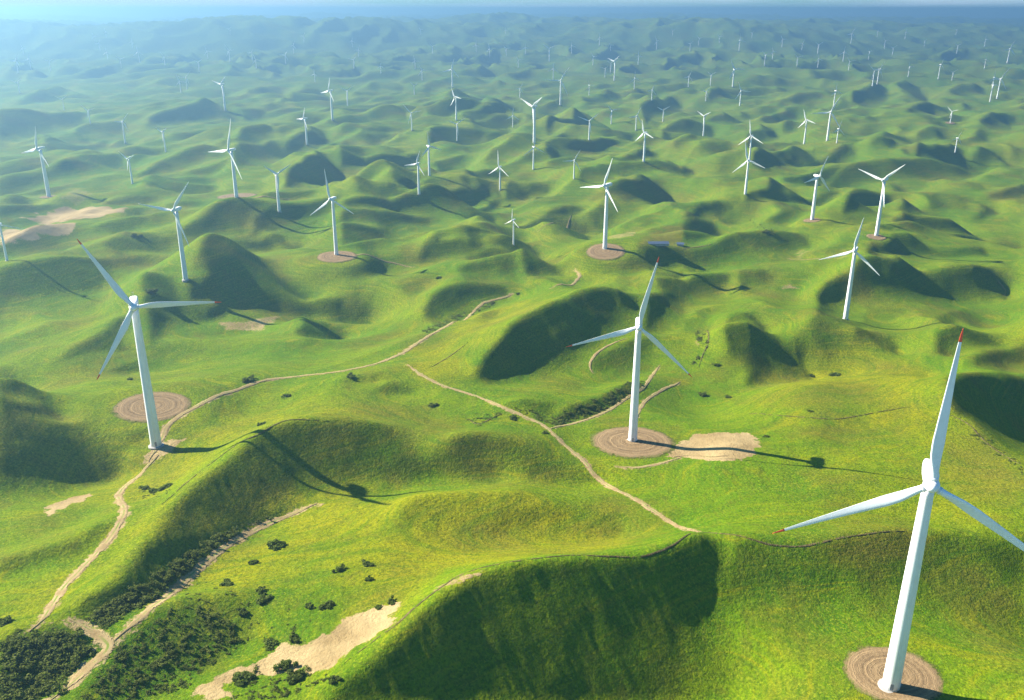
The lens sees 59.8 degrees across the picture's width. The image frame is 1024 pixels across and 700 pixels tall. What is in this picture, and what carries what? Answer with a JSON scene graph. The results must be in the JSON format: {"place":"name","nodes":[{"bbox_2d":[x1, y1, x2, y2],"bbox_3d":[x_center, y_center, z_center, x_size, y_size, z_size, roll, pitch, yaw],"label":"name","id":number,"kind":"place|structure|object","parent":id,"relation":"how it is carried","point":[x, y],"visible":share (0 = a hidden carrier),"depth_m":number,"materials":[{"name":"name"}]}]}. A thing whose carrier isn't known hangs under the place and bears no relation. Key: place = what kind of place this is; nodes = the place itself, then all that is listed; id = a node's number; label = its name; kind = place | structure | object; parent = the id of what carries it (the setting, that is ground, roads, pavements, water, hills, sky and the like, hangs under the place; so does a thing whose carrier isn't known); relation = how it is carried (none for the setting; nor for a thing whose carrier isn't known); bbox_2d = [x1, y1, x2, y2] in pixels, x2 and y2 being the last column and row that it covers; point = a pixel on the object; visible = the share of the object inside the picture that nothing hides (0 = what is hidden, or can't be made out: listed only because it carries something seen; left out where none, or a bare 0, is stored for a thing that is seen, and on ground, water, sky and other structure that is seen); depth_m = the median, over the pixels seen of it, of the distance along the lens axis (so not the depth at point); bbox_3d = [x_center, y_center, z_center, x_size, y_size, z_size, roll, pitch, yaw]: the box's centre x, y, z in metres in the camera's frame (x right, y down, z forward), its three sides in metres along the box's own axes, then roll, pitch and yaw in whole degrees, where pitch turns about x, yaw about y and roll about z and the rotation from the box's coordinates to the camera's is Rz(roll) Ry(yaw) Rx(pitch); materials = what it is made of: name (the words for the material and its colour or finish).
{"place":"outdoors","nodes":[
{"label":"outdoors","id":0,"kind":"place"},
{"bbox_2d":[50,619,114,699],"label":"dirt track","id":1,"kind":"structure","parent":0,"point":[106,641],"depth_m":325.54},
{"bbox_2d":[29,454,158,631],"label":"dirt track","id":2,"kind":"structure","parent":0,"point":[63,589],"depth_m":393.04,"materials":[{"name":"soil"}]},
{"bbox_2d":[113,503,316,640],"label":"dirt track","id":3,"kind":"structure","parent":0,"point":[200,566],"depth_m":397.69,"materials":[{"name":"soil"}]},
{"bbox_2d":[148,294,511,461],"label":"dirt track","id":4,"kind":"structure","parent":0,"point":[164,432],"depth_m":644.42,"materials":[{"name":"soil"}]},
{"bbox_2d":[356,254,409,266],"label":"dirt track","id":5,"kind":"structure","parent":0,"point":[383,260],"depth_m":1042.23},
{"bbox_2d":[0,12,1023,699],"bbox_3d":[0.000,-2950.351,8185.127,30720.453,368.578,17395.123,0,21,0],"label":"grassland","id":6,"kind":"structure","parent":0,"point":[400,482],"depth_m":765.91,"materials":[{"name":"plant"}]},
{"bbox_2d":[0,615,12,626],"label":"bush","id":7,"kind":"object","parent":6,"relation":"on","point":[5,620],"visible":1,"depth_m":333.36,"materials":[{"name":"green plant"}]},
{"bbox_2d":[0,222,20,260],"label":"wind turbine","id":8,"kind":"object","parent":6,"relation":"on","point":[4,249],"visible":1,"depth_m":915.78,"materials":[{"name":"white paint"}]},
{"bbox_2d":[0,626,94,699],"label":"scrub thicket","id":9,"kind":"object","parent":6,"relation":"on","point":[15,681],"visible":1,"depth_m":317.57,"materials":[{"name":"green plant"}]},
{"bbox_2d":[81,105,93,123],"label":"wind turbine","id":10,"kind":"object","parent":6,"relation":"on","point":[88,113],"visible":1,"depth_m":2346.14,"materials":[{"name":"white paint"}]},
{"bbox_2d":[114,115,127,143],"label":"wind turbine","id":11,"kind":"object","parent":6,"relation":"on","point":[123,128],"visible":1,"depth_m":2207.08,"materials":[{"name":"white paint"}]},
{"bbox_2d":[121,153,133,183],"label":"wind turbine","id":12,"kind":"object","parent":6,"relation":"on","point":[128,159],"visible":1,"depth_m":1514.12,"materials":[{"name":"white paint"}]},
{"bbox_2d":[138,485,150,489],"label":"bush","id":13,"kind":"object","parent":6,"relation":"on","point":[144,487],"visible":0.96,"depth_m":477.88,"materials":[{"name":"green plant"}]},
{"bbox_2d":[77,239,219,449],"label":"wind turbine","id":14,"kind":"object","parent":6,"relation":"on","point":[132,302],"visible":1,"depth_m":512.13,"materials":[{"name":"white paint"}]},
{"bbox_2d":[110,391,191,422],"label":"turbine pad","id":15,"kind":"object","parent":6,"relation":"on","point":[169,405],"visible":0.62,"depth_m":580.44,"materials":[{"name":"gravel"}]},
{"bbox_2d":[145,287,157,293],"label":"bush","id":16,"kind":"object","parent":6,"relation":"on","point":[153,290],"visible":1,"depth_m":853.27,"materials":[{"name":"green plant"}]},
{"bbox_2d":[148,488,157,492],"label":"bush","id":17,"kind":"object","parent":6,"relation":"on","point":[154,490],"visible":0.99,"depth_m":468.72,"materials":[{"name":"green plant"}]},
{"bbox_2d":[155,127,166,151],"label":"wind turbine","id":18,"kind":"object","parent":6,"relation":"on","point":[163,131],"visible":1,"depth_m":1942.95,"materials":[{"name":"white paint"}]},
{"bbox_2d":[141,183,188,281],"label":"wind turbine","id":19,"kind":"object","parent":6,"relation":"on","point":[174,210],"visible":1,"depth_m":869.91,"materials":[{"name":"white paint"}]},
{"bbox_2d":[158,483,172,490],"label":"bush","id":20,"kind":"object","parent":6,"relation":"on","point":[164,486],"visible":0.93,"depth_m":467.69,"materials":[{"name":"green plant"}]},
{"bbox_2d":[213,77,226,110],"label":"wind turbine","id":21,"kind":"object","parent":6,"relation":"on","point":[221,84],"visible":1,"depth_m":2721.37,"materials":[{"name":"white paint"}]},
{"bbox_2d":[210,119,241,197],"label":"wind turbine","id":22,"kind":"object","parent":6,"relation":"on","point":[230,151],"visible":1,"depth_m":1199.47,"materials":[{"name":"white paint"}]},
{"bbox_2d":[219,578,232,586],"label":"bush","id":23,"kind":"object","parent":6,"relation":"on","point":[227,582],"visible":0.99,"depth_m":377.08,"materials":[{"name":"green plant"}]},
{"bbox_2d":[216,193,256,198],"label":"turbine pad","id":24,"kind":"object","parent":6,"relation":"on","point":[239,195],"visible":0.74,"depth_m":1460.69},
{"bbox_2d":[162,419,318,503],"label":"footpath","id":25,"kind":"structure","parent":6,"relation":"on","point":[242,441],"depth_m":496.93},
{"bbox_2d":[237,607,248,616],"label":"bush","id":26,"kind":"object","parent":6,"relation":"on","point":[243,611],"visible":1,"depth_m":356.49,"materials":[{"name":"green plant"}]},
{"bbox_2d":[232,671,255,686],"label":"bush","id":27,"kind":"object","parent":6,"relation":"on","point":[239,678],"visible":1,"depth_m":318.21,"materials":[{"name":"green plant"}]},
{"bbox_2d":[247,374,254,381],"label":"bush","id":28,"kind":"object","parent":6,"relation":"on","point":[251,378],"visible":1,"depth_m":647.11,"materials":[{"name":"green plant"}]},
{"bbox_2d":[248,559,258,564],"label":"bush","id":29,"kind":"object","parent":6,"relation":"on","point":[251,562],"visible":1,"depth_m":400.24,"materials":[{"name":"green plant"}]},
{"bbox_2d":[255,586,266,594],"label":"bush","id":30,"kind":"object","parent":6,"relation":"on","point":[259,589],"visible":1,"depth_m":369.98,"materials":[{"name":"green plant"}]},
{"bbox_2d":[255,593,272,604],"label":"bush","id":31,"kind":"object","parent":6,"relation":"on","point":[259,600],"visible":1,"depth_m":363.85,"materials":[{"name":"green plant"}]},
{"bbox_2d":[263,637,278,650],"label":"bush","id":32,"kind":"object","parent":6,"relation":"on","point":[267,642],"visible":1,"depth_m":339.29,"materials":[{"name":"green plant"}]},
{"bbox_2d":[266,538,285,550],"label":"bush","id":33,"kind":"object","parent":6,"relation":"on","point":[275,544],"visible":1,"depth_m":418.74,"materials":[{"name":"green plant"}]},
{"bbox_2d":[264,165,289,212],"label":"wind turbine","id":34,"kind":"object","parent":6,"relation":"on","point":[277,188],"visible":1,"depth_m":1213.22,"materials":[{"name":"white paint"}]},
{"bbox_2d":[273,659,298,671],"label":"bush","id":35,"kind":"object","parent":6,"relation":"on","point":[284,665],"visible":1,"depth_m":323.97,"materials":[{"name":"green plant"}]},
{"bbox_2d":[289,631,299,642],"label":"bush","id":36,"kind":"object","parent":6,"relation":"on","point":[294,638],"visible":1,"depth_m":339.58,"materials":[{"name":"green plant"}]},
{"bbox_2d":[285,668,304,684],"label":"bush","id":37,"kind":"object","parent":6,"relation":"on","point":[292,677],"visible":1,"depth_m":317.15,"materials":[{"name":"green plant"}]},
{"bbox_2d":[298,107,307,144],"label":"wind turbine","id":38,"kind":"object","parent":6,"relation":"on","point":[303,118],"visible":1,"depth_m":2101.89,"materials":[{"name":"white paint"}]},
{"bbox_2d":[304,602,315,608],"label":"bush","id":39,"kind":"object","parent":6,"relation":"on","point":[308,605],"visible":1,"depth_m":357.93,"materials":[{"name":"green plant"}]},
{"bbox_2d":[318,600,334,609],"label":"bush","id":40,"kind":"object","parent":6,"relation":"on","point":[330,603],"visible":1,"depth_m":357.01,"materials":[{"name":"green plant"}]},
{"bbox_2d":[322,80,333,120],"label":"wind turbine","id":41,"kind":"object","parent":6,"relation":"on","point":[332,116],"visible":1,"depth_m":2338.16,"materials":[{"name":"white paint"}]},
{"bbox_2d":[328,675,342,683],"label":"bush","id":42,"kind":"object","parent":6,"relation":"on","point":[332,679],"visible":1,"depth_m":308.61,"materials":[{"name":"green plant"}]},
{"bbox_2d":[317,251,356,262],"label":"turbine pad","id":43,"kind":"object","parent":6,"relation":"on","point":[343,256],"visible":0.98,"depth_m":1018.37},
{"bbox_2d":[311,169,351,254],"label":"wind turbine","id":44,"kind":"object","parent":43,"relation":"on","point":[332,199],"visible":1,"depth_m":1008.10,"materials":[{"name":"white paint"}]},
{"bbox_2d":[331,563,344,572],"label":"bush","id":45,"kind":"object","parent":6,"relation":"on","point":[340,568],"visible":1,"depth_m":385.77,"materials":[{"name":"green plant"}]},
{"bbox_2d":[346,372,353,377],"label":"bush","id":46,"kind":"object","parent":6,"relation":"on","point":[350,375],"visible":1,"depth_m":641.39,"materials":[{"name":"green plant"}]},
{"bbox_2d":[361,559,374,566],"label":"bush","id":47,"kind":"object","parent":6,"relation":"on","point":[367,563],"visible":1,"depth_m":390.31,"materials":[{"name":"green plant"}]},
{"bbox_2d":[364,575,373,580],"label":"bush","id":48,"kind":"object","parent":6,"relation":"on","point":[368,578],"visible":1,"depth_m":376.31,"materials":[{"name":"green plant"}]},
{"bbox_2d":[387,595,395,605],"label":"bush","id":49,"kind":"object","parent":6,"relation":"on","point":[391,601],"visible":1,"depth_m":354.32,"materials":[{"name":"green plant"}]},
{"bbox_2d":[405,107,418,130],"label":"wind turbine","id":50,"kind":"object","parent":6,"relation":"on","point":[411,118],"visible":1,"depth_m":2141.68,"materials":[{"name":"white paint"}]},
{"bbox_2d":[404,151,423,194],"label":"wind turbine","id":51,"kind":"object","parent":6,"relation":"on","point":[417,163],"visible":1,"depth_m":1352.90,"materials":[{"name":"white paint"}]},
{"bbox_2d":[421,137,439,175],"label":"wind turbine","id":52,"kind":"object","parent":6,"relation":"on","point":[427,149],"visible":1,"depth_m":1528.79,"materials":[{"name":"white paint"}]},
{"bbox_2d":[428,402,438,406],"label":"bush","id":53,"kind":"object","parent":6,"relation":"on","point":[432,404],"visible":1,"depth_m":606.58,"materials":[{"name":"green plant"}]},
{"bbox_2d":[443,60,458,86],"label":"wind turbine","id":54,"kind":"object","parent":6,"relation":"on","point":[452,72],"visible":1,"depth_m":3531.27,"materials":[{"name":"white paint"}]},
{"bbox_2d":[451,88,460,120],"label":"wind turbine","id":55,"kind":"object","parent":6,"relation":"on","point":[455,97],"visible":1,"depth_m":2290.91,"materials":[{"name":"white paint"}]},
{"bbox_2d":[448,117,465,140],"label":"wind turbine","id":56,"kind":"object","parent":6,"relation":"on","point":[457,134],"visible":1,"depth_m":2130.67,"materials":[{"name":"white paint"}]},
{"bbox_2d":[489,157,508,190],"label":"wind turbine","id":57,"kind":"object","parent":6,"relation":"on","point":[499,167],"visible":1,"depth_m":1551.03,"materials":[{"name":"white paint"}]},
{"bbox_2d":[505,215,518,245],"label":"wind turbine","id":58,"kind":"object","parent":6,"relation":"on","point":[513,228],"visible":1,"depth_m":1115.32,"materials":[{"name":"white paint"}]},
{"bbox_2d":[522,97,541,143],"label":"wind turbine","id":59,"kind":"object","parent":6,"relation":"on","point":[534,105],"visible":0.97,"depth_m":1891.28,"materials":[{"name":"white paint"}]},
{"bbox_2d":[525,135,545,169],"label":"wind turbine","id":60,"kind":"object","parent":6,"relation":"on","point":[533,151],"visible":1,"depth_m":1675.28,"materials":[{"name":"white paint"}]},
{"bbox_2d":[81,219,1023,699],"bbox_3d":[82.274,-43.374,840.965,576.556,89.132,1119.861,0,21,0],"label":"scrub","id":61,"kind":"object","parent":6,"relation":"on","point":[111,609],"visible":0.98,"depth_m":345.39,"materials":[{"name":"green plant"}]},
{"bbox_2d":[550,68,568,105],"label":"wind turbine","id":62,"kind":"object","parent":6,"relation":"on","point":[561,82],"visible":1,"depth_m":2948.49,"materials":[{"name":"white paint"}]},
{"bbox_2d":[568,151,580,178],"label":"wind turbine","id":63,"kind":"object","parent":6,"relation":"on","point":[574,165],"visible":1,"depth_m":1533.77,"materials":[{"name":"white paint"}]},
{"bbox_2d":[578,114,597,140],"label":"wind turbine","id":64,"kind":"object","parent":6,"relation":"on","point":[589,126],"visible":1,"depth_m":1978.14,"materials":[{"name":"white paint"}]},
{"bbox_2d":[586,243,625,259],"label":"turbine pad","id":65,"kind":"object","parent":6,"relation":"on","point":[599,252],"visible":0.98,"depth_m":1038.31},
{"bbox_2d":[580,158,617,249],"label":"wind turbine","id":66,"kind":"object","parent":65,"relation":"on","point":[605,185],"visible":1,"depth_m":1028.07,"materials":[{"name":"white paint"}]},
{"bbox_2d":[608,56,618,80],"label":"wind turbine","id":67,"kind":"object","parent":6,"relation":"on","point":[615,61],"visible":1,"depth_m":3781.04,"materials":[{"name":"white paint"}]},
{"bbox_2d":[345,531,902,662],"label":"footpath","id":68,"kind":"structure","parent":6,"relation":"on","point":[675,543],"depth_m":390.56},
{"bbox_2d":[590,426,675,458],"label":"turbine pad","id":69,"kind":"object","parent":6,"relation":"on","point":[648,443],"visible":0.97,"depth_m":554.46,"materials":[{"name":"gravel"}]},
{"bbox_2d":[567,258,691,441],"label":"wind turbine","id":70,"kind":"object","parent":69,"relation":"on","point":[633,422],"visible":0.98,"depth_m":533.34,"materials":[{"name":"white paint"}]},
{"bbox_2d":[629,108,640,130],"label":"wind turbine","id":71,"kind":"object","parent":6,"relation":"on","point":[636,119],"visible":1,"depth_m":2457.53,"materials":[{"name":"white paint"}]},
{"bbox_2d":[635,122,652,161],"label":"wind turbine","id":72,"kind":"object","parent":6,"relation":"on","point":[644,133],"visible":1,"depth_m":1665.20,"materials":[{"name":"white paint"}]},
{"bbox_2d":[648,241,668,245],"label":"farm shed","id":73,"kind":"structure","parent":6,"relation":"on","point":[660,243],"depth_m":1058.69,"materials":[{"name":"grey paint"}]},
{"bbox_2d":[698,392,706,396],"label":"bush","id":74,"kind":"object","parent":6,"relation":"on","point":[703,394],"visible":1,"depth_m":678.59,"materials":[{"name":"green plant"}]},
{"bbox_2d":[699,112,708,135],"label":"wind turbine","id":75,"kind":"object","parent":6,"relation":"on","point":[704,116],"visible":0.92,"depth_m":2379.14,"materials":[{"name":"white paint"}]},
{"bbox_2d":[729,60,744,86],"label":"wind turbine","id":76,"kind":"object","parent":6,"relation":"on","point":[734,69],"visible":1,"depth_m":3411.02,"materials":[{"name":"white paint"}]},
{"bbox_2d":[736,84,750,105],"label":"wind turbine","id":77,"kind":"object","parent":6,"relation":"on","point":[741,90],"visible":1,"depth_m":2896.86,"materials":[{"name":"white paint"}]},
{"bbox_2d":[732,142,763,194],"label":"wind turbine","id":78,"kind":"object","parent":6,"relation":"on","point":[746,180],"visible":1,"depth_m":1413.98,"materials":[{"name":"white paint"}]},
{"bbox_2d":[740,125,761,158],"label":"wind turbine","id":79,"kind":"object","parent":6,"relation":"on","point":[751,136],"visible":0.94,"depth_m":1705.47,"materials":[{"name":"white paint"}]},
{"bbox_2d":[798,111,815,143],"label":"wind turbine","id":80,"kind":"object","parent":6,"relation":"on","point":[806,120],"visible":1,"depth_m":2102.13,"materials":[{"name":"white paint"}]},
{"bbox_2d":[803,218,820,222],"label":"turbine pad","id":81,"kind":"object","parent":6,"relation":"on","point":[814,220],"visible":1,"depth_m":1268.63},
{"bbox_2d":[804,157,829,219],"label":"wind turbine","id":82,"kind":"object","parent":81,"relation":"on","point":[815,195],"visible":1,"depth_m":1255.53,"materials":[{"name":"white paint"}]},
{"bbox_2d":[811,96,840,140],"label":"wind turbine","id":83,"kind":"object","parent":6,"relation":"on","point":[828,129],"visible":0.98,"depth_m":2048.68,"materials":[{"name":"white paint"}]},
{"bbox_2d":[749,407,903,418],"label":"footpath","id":84,"kind":"structure","parent":6,"relation":"on","point":[825,418],"depth_m":588.15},
{"bbox_2d":[828,372,841,375],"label":"bush","id":85,"kind":"object","parent":6,"relation":"on","point":[834,374],"visible":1,"depth_m":764.01,"materials":[{"name":"green plant"}]},
{"bbox_2d":[831,86,841,105],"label":"wind turbine","id":86,"kind":"object","parent":6,"relation":"on","point":[835,95],"visible":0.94,"depth_m":2866.61,"materials":[{"name":"white paint"}]},
{"bbox_2d":[833,121,843,142],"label":"wind turbine","id":87,"kind":"object","parent":6,"relation":"on","point":[838,129],"visible":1,"depth_m":2018.61,"materials":[{"name":"white paint"}]},
{"bbox_2d":[819,218,879,319],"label":"wind turbine","id":88,"kind":"object","parent":6,"relation":"on","point":[849,292],"visible":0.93,"depth_m":872.15,"materials":[{"name":"white paint"}]},
{"bbox_2d":[866,234,885,239],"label":"turbine pad","id":89,"kind":"object","parent":6,"relation":"on","point":[874,237],"visible":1,"depth_m":1154.98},
{"bbox_2d":[859,165,903,235],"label":"wind turbine","id":90,"kind":"object","parent":89,"relation":"on","point":[882,197],"visible":1,"depth_m":1142.79,"materials":[{"name":"white paint"}]},
{"bbox_2d":[842,645,943,699],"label":"turbine pad","id":91,"kind":"object","parent":6,"relation":"on","point":[922,679],"visible":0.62,"depth_m":343.16,"materials":[{"name":"soil"}]},
{"bbox_2d":[772,328,1023,692],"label":"wind turbine","id":92,"kind":"object","parent":91,"relation":"on","point":[891,679],"visible":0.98,"depth_m":309.30,"materials":[{"name":"white paint"}]},
{"bbox_2d":[951,415,1020,464],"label":"footpath","id":93,"kind":"structure","parent":6,"relation":"on","point":[984,440],"depth_m":544.45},
{"bbox_2d":[989,79,996,101],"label":"wind turbine","id":94,"kind":"object","parent":6,"relation":"on","point":[992,90],"visible":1,"depth_m":3039.15,"materials":[{"name":"white paint"}]},
{"bbox_2d":[994,68,1009,98],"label":"wind turbine","id":95,"kind":"object","parent":6,"relation":"on","point":[1000,83],"visible":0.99,"depth_m":3088.17,"materials":[{"name":"white paint"}]},
{"bbox_2d":[1005,41,1014,62],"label":"wind turbine","id":96,"kind":"object","parent":6,"relation":"on","point":[1009,49],"visible":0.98,"depth_m":4849.33,"materials":[{"name":"white paint"}]},
{"bbox_2d":[0,0,1023,19],"label":"sky","id":97,"kind":"structure","parent":0,"point":[142,9],"materials":[{"name":"blue"}]},
{"bbox_2d":[407,364,696,531],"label":"dirt track","id":98,"kind":"structure","parent":0,"point":[601,481],"depth_m":529.54,"materials":[{"name":"soil"}]},
{"bbox_2d":[551,269,580,287],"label":"dirt track","id":99,"kind":"structure","parent":0,"point":[577,278],"depth_m":986.67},
{"bbox_2d":[550,365,659,428],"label":"dirt track","id":100,"kind":"structure","parent":0,"point":[629,395],"depth_m":630.76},
{"bbox_2d":[589,339,622,372],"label":"dirt track","id":101,"kind":"structure","parent":0,"point":[595,355],"depth_m":740.62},
{"bbox_2d":[617,458,678,467],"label":"dirt track","id":102,"kind":"structure","parent":0,"point":[656,464],"depth_m":522.62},
{"bbox_2d":[638,382,679,414],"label":"dirt track","id":103,"kind":"structure","parent":0,"point":[642,404],"depth_m":660.48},
{"bbox_2d":[676,454,727,456],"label":"dirt track","id":104,"kind":"structure","parent":0,"point":[699,455],"depth_m":532.95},
{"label":"turbine pad","id":105,"kind":"structure","parent":0,"visible":0},
{"bbox_2d":[23,127,50,196],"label":"wind turbine","id":106,"kind":"object","parent":105,"relation":"on","point":[46,182],"visible":1,"depth_m":1424.30,"materials":[{"name":"white paint"}]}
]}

